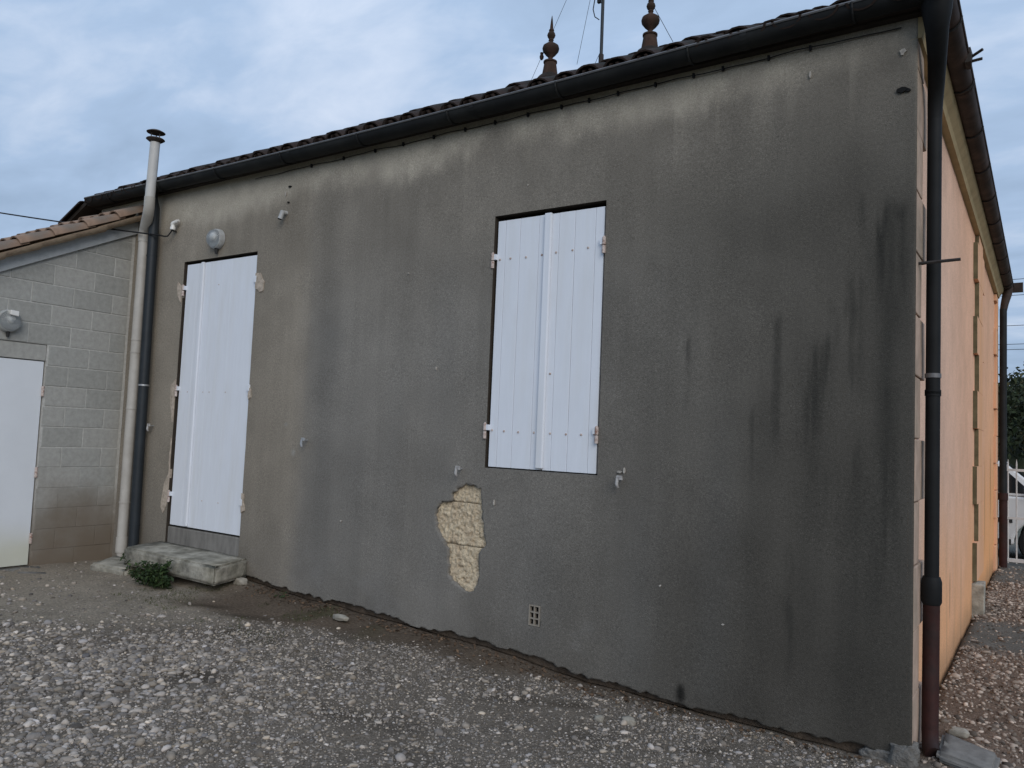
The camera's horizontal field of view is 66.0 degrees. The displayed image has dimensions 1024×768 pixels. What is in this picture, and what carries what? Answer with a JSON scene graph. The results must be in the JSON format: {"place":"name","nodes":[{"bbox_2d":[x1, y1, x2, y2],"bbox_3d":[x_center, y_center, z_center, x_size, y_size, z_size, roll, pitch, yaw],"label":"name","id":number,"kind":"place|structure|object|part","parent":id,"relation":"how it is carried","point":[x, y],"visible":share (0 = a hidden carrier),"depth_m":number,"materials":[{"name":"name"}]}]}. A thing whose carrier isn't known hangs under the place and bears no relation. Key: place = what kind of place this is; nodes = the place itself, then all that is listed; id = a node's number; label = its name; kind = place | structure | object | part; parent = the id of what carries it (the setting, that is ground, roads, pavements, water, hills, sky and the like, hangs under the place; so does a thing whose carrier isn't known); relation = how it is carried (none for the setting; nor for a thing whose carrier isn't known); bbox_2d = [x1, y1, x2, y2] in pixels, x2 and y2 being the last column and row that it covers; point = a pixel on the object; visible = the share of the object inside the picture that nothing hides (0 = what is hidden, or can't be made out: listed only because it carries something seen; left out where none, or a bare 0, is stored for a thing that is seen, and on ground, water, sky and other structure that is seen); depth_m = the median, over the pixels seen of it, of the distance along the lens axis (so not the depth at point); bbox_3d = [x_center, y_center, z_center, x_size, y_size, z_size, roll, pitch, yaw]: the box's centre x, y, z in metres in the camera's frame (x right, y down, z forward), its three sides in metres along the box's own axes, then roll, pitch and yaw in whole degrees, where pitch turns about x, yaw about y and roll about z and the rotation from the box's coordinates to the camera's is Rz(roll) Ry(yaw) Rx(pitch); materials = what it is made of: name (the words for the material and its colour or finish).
{"place":"outdoors","nodes":[
{"label":"outdoors","id":0,"kind":"place"},
{"bbox_2d":[0,527,1023,767],"bbox_3d":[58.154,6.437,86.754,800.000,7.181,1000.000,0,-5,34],"label":"ground","id":1,"kind":"structure","parent":0,"point":[243,605],"depth_m":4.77,"materials":[{"name":"grey gravel"}]},
{"bbox_2d":[0,566,46,577],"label":"door sill","id":2,"kind":"structure","parent":1,"relation":"on","point":[14,568],"depth_m":7.39,"materials":[{"name":"grey concrete"}]},
{"bbox_2d":[0,205,143,567],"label":"block annex","id":3,"kind":"object","parent":1,"relation":"on","point":[66,290],"visible":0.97,"depth_m":7.87,"materials":[{"name":"concrete"}]},
{"bbox_2d":[0,309,21,336],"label":"bulkhead lamp","id":4,"kind":"object","parent":3,"relation":"attached to","point":[10,320],"visible":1,"depth_m":7.38,"materials":[{"name":"white glass"}]},
{"bbox_2d":[0,358,44,566],"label":"steel door","id":5,"kind":"structure","parent":3,"relation":"in","point":[21,388],"depth_m":7.54,"materials":[{"name":"white paint"}]},
{"bbox_2d":[90,556,144,575],"bbox_3d":[-3.829,1.779,7.666,0.689,0.109,0.400,0,-5,34],"label":"concrete pad","id":6,"kind":"object","parent":1,"relation":"on","point":[115,565],"visible":0.62,"depth_m":7.53,"materials":[{"name":"grey concrete"}]},
{"bbox_2d":[120,552,173,588],"bbox_3d":[-3.177,1.642,6.898,0.595,0.348,0.385,0,-5,34],"label":"weed","id":7,"kind":"object","parent":1,"relation":"on","point":[149,576],"visible":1,"depth_m":6.87,"materials":[{"name":"green plant"}]},
{"bbox_2d":[124,541,246,585],"bbox_3d":[-2.997,1.631,7.243,1.512,0.184,0.470,0,-5,34],"label":"doorstep","id":8,"kind":"object","parent":1,"relation":"on","point":[208,567],"depth_m":6.99,"materials":[{"name":"concrete"}]},
{"bbox_2d":[113,583,342,641],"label":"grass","id":9,"kind":"structure","parent":1,"relation":"on","point":[164,596],"depth_m":6.33,"materials":[{"name":"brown plant"}]},
{"bbox_2d":[233,577,247,584],"bbox_3d":[-2.387,1.739,6.940,0.169,0.072,0.096,0,-5,34],"label":"rock","id":10,"kind":"object","parent":1,"relation":"on","point":[240,581],"visible":0.98,"depth_m":6.90,"materials":[{"name":"beige stone"}]},
{"bbox_2d":[333,614,348,620],"bbox_3d":[-1.309,1.787,6.030,0.154,0.050,0.070,0,-5,34],"label":"rock","id":11,"kind":"object","parent":1,"relation":"on","point":[340,617],"visible":1,"depth_m":6.00,"materials":[{"name":"white stone"}]},
{"bbox_2d":[2,0,1022,767],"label":"house","id":12,"kind":"structure","parent":1,"relation":"on","point":[732,334],"depth_m":5.28,"materials":[{"name":"paint"}]},
{"bbox_2d":[115,129,165,556],"bbox_3d":[-3.795,-0.382,8.001,0.178,4.405,0.483,5,-5,-33],"label":"flue pipe","id":13,"kind":"object","parent":12,"relation":"attached to","point":[155,141],"visible":0.92,"depth_m":8.06,"materials":[{"name":"metal"}]},
{"bbox_2d":[170,219,179,232],"bbox_3d":[-3.436,-1.613,8.029,0.119,0.118,0.084,-5,-8,63],"label":"wire insulator","id":14,"kind":"object","parent":12,"relation":"attached to","point":[173,224],"visible":1,"depth_m":8.01,"materials":[{"name":"ceramic"}]},
{"bbox_2d":[0,212,171,236],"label":"service wire","id":15,"kind":"object","parent":14,"relation":"attached to","point":[109,229],"visible":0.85,"depth_m":8.24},
{"bbox_2d":[167,262,205,526],"bbox_3d":[-3.214,0.090,7.791,0.332,2.593,0.061,0,-5,34],"label":"door leaf","id":16,"kind":"structure","parent":12,"relation":"in","point":[180,493],"depth_m":7.78,"materials":[{"name":"white paint"}]},
{"bbox_2d":[206,229,224,253],"bbox_3d":[-2.884,-1.385,7.618,0.197,0.244,0.114,0,-5,34],"label":"bulkhead lamp","id":17,"kind":"object","parent":12,"relation":"attached to","point":[215,239],"visible":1,"depth_m":7.58,"materials":[{"name":"white glass"}]},
{"bbox_2d":[187,255,256,535],"bbox_3d":[-2.743,0.091,7.475,0.844,2.590,0.055,0,-5,34],"label":"door leaf","id":18,"kind":"structure","parent":12,"relation":"in","point":[219,443],"depth_m":7.47,"materials":[{"name":"white paint"}]},
{"bbox_2d":[278,210,287,219],"bbox_3d":[-2.059,-1.522,7.110,0.060,0.093,0.103,0,-5,34],"label":"pipe stub","id":19,"kind":"object","parent":12,"relation":"attached to","point":[282,213],"visible":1,"depth_m":7.07,"materials":[{"name":"white plastic"}]},
{"bbox_2d":[300,438,307,446],"bbox_3d":[-1.760,0.498,6.718,0.048,0.080,0.095,0,-5,34],"label":"shutter stop","id":20,"kind":"object","parent":12,"relation":"attached to","point":[301,441],"visible":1,"depth_m":6.69,"materials":[{"name":"metal"}]},
{"bbox_2d":[454,466,461,476],"bbox_3d":[-0.379,0.638,5.768,0.048,0.080,0.095,0,-5,34],"label":"shutter stop","id":21,"kind":"object","parent":12,"relation":"attached to","point":[456,469],"visible":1,"depth_m":5.74,"materials":[{"name":"metal"}]},
{"bbox_2d":[256,27,901,178],"bbox_3d":[-0.133,-1.941,5.870,5.490,0.047,0.034,0,-5,34],"label":"clipped wire","id":22,"kind":"object","parent":12,"relation":"attached to","point":[693,75],"visible":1,"depth_m":5.29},
{"bbox_2d":[531,0,672,79],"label":"aerial mast","id":23,"kind":"object","parent":12,"relation":"on","point":[601,54],"visible":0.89,"depth_m":10.33,"materials":[{"name":"metal"}]},
{"bbox_2d":[615,475,622,487],"bbox_3d":[0.697,0.625,5.039,0.048,0.081,0.095,0,-5,34],"label":"shutter stop","id":24,"kind":"object","parent":12,"relation":"attached to","point":[618,477],"visible":1,"depth_m":5.01,"materials":[{"name":"metal"}]},
{"bbox_2d":[918,258,960,264],"bbox_3d":[2.301,-0.662,4.264,0.220,0.030,0.018,1,-4,24],"label":"iron rod","id":25,"kind":"object","parent":12,"relation":"attached to","point":[939,261],"visible":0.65,"depth_m":4.25,"materials":[{"name":"black metal"}]},
{"bbox_2d":[594,715,603,721],"bbox_3d":[0.486,1.871,4.406,0.056,0.040,0.050,0,-5,34],"label":"rock","id":26,"kind":"object","parent":1,"relation":"on","point":[599,718],"visible":0.97,"depth_m":4.39,"materials":[{"name":"grey stone"}]},
{"bbox_2d":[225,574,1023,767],"bbox_3d":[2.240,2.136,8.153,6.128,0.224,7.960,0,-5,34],"label":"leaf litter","id":27,"kind":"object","parent":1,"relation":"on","point":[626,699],"visible":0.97,"depth_m":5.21,"materials":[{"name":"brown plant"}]},
{"bbox_2d":[621,716,635,725],"bbox_3d":[0.651,1.877,4.391,0.082,0.050,0.060,0,-5,34],"label":"rock","id":28,"kind":"object","parent":1,"relation":"on","point":[630,720],"visible":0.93,"depth_m":4.37,"materials":[{"name":"grey stone"}]},
{"bbox_2d":[946,726,969,738],"bbox_3d":[2.463,1.927,4.355,0.116,0.054,0.074,0,-5,34],"label":"rock","id":29,"kind":"object","parent":1,"relation":"on","point":[960,732],"visible":0.91,"depth_m":4.33,"materials":[{"name":"grey stone"}]},
{"bbox_2d":[936,733,999,767],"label":"splash block","id":30,"kind":"object","parent":1,"relation":"on","point":[954,751],"depth_m":4.04,"materials":[{"name":"grey concrete"}]},
{"bbox_2d":[997,364,1023,462],"bbox_3d":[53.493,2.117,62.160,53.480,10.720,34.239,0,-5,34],"label":"tree","id":31,"kind":"object","parent":1,"relation":"on","point":[1015,404],"visible":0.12,"depth_m":58.22,"materials":[{"name":"green plant"}]},
{"bbox_2d":[997,461,1023,555],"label":"parked car","id":32,"kind":"object","parent":1,"relation":"on","point":[1012,501],"visible":0.12,"depth_m":12.55,"materials":[{"name":"white paint"}]},
{"bbox_3d":[7.813,1.528,12.825,1.120,0.440,0.151,0,-5,34],"label":"side window","id":33,"kind":"part","parent":32,"relation":"part of","materials":[{"name":"black glass"}]},
{"bbox_2d":[1007,459,1023,563],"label":"white gate","id":34,"kind":"structure","parent":1,"relation":"on","point":[1016,518],"depth_m":11.20,"materials":[{"name":"metal"}]},
{"bbox_2d":[0,0,1023,385],"label":"sky","id":35,"kind":"structure","parent":0,"point":[83,83],"materials":[{"name":"blue"}]},
{"bbox_2d":[998,423,1023,472],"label":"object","id":36,"kind":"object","parent":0,"point":[1012,461],"depth_m":62.47,"materials":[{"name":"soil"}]}
]}

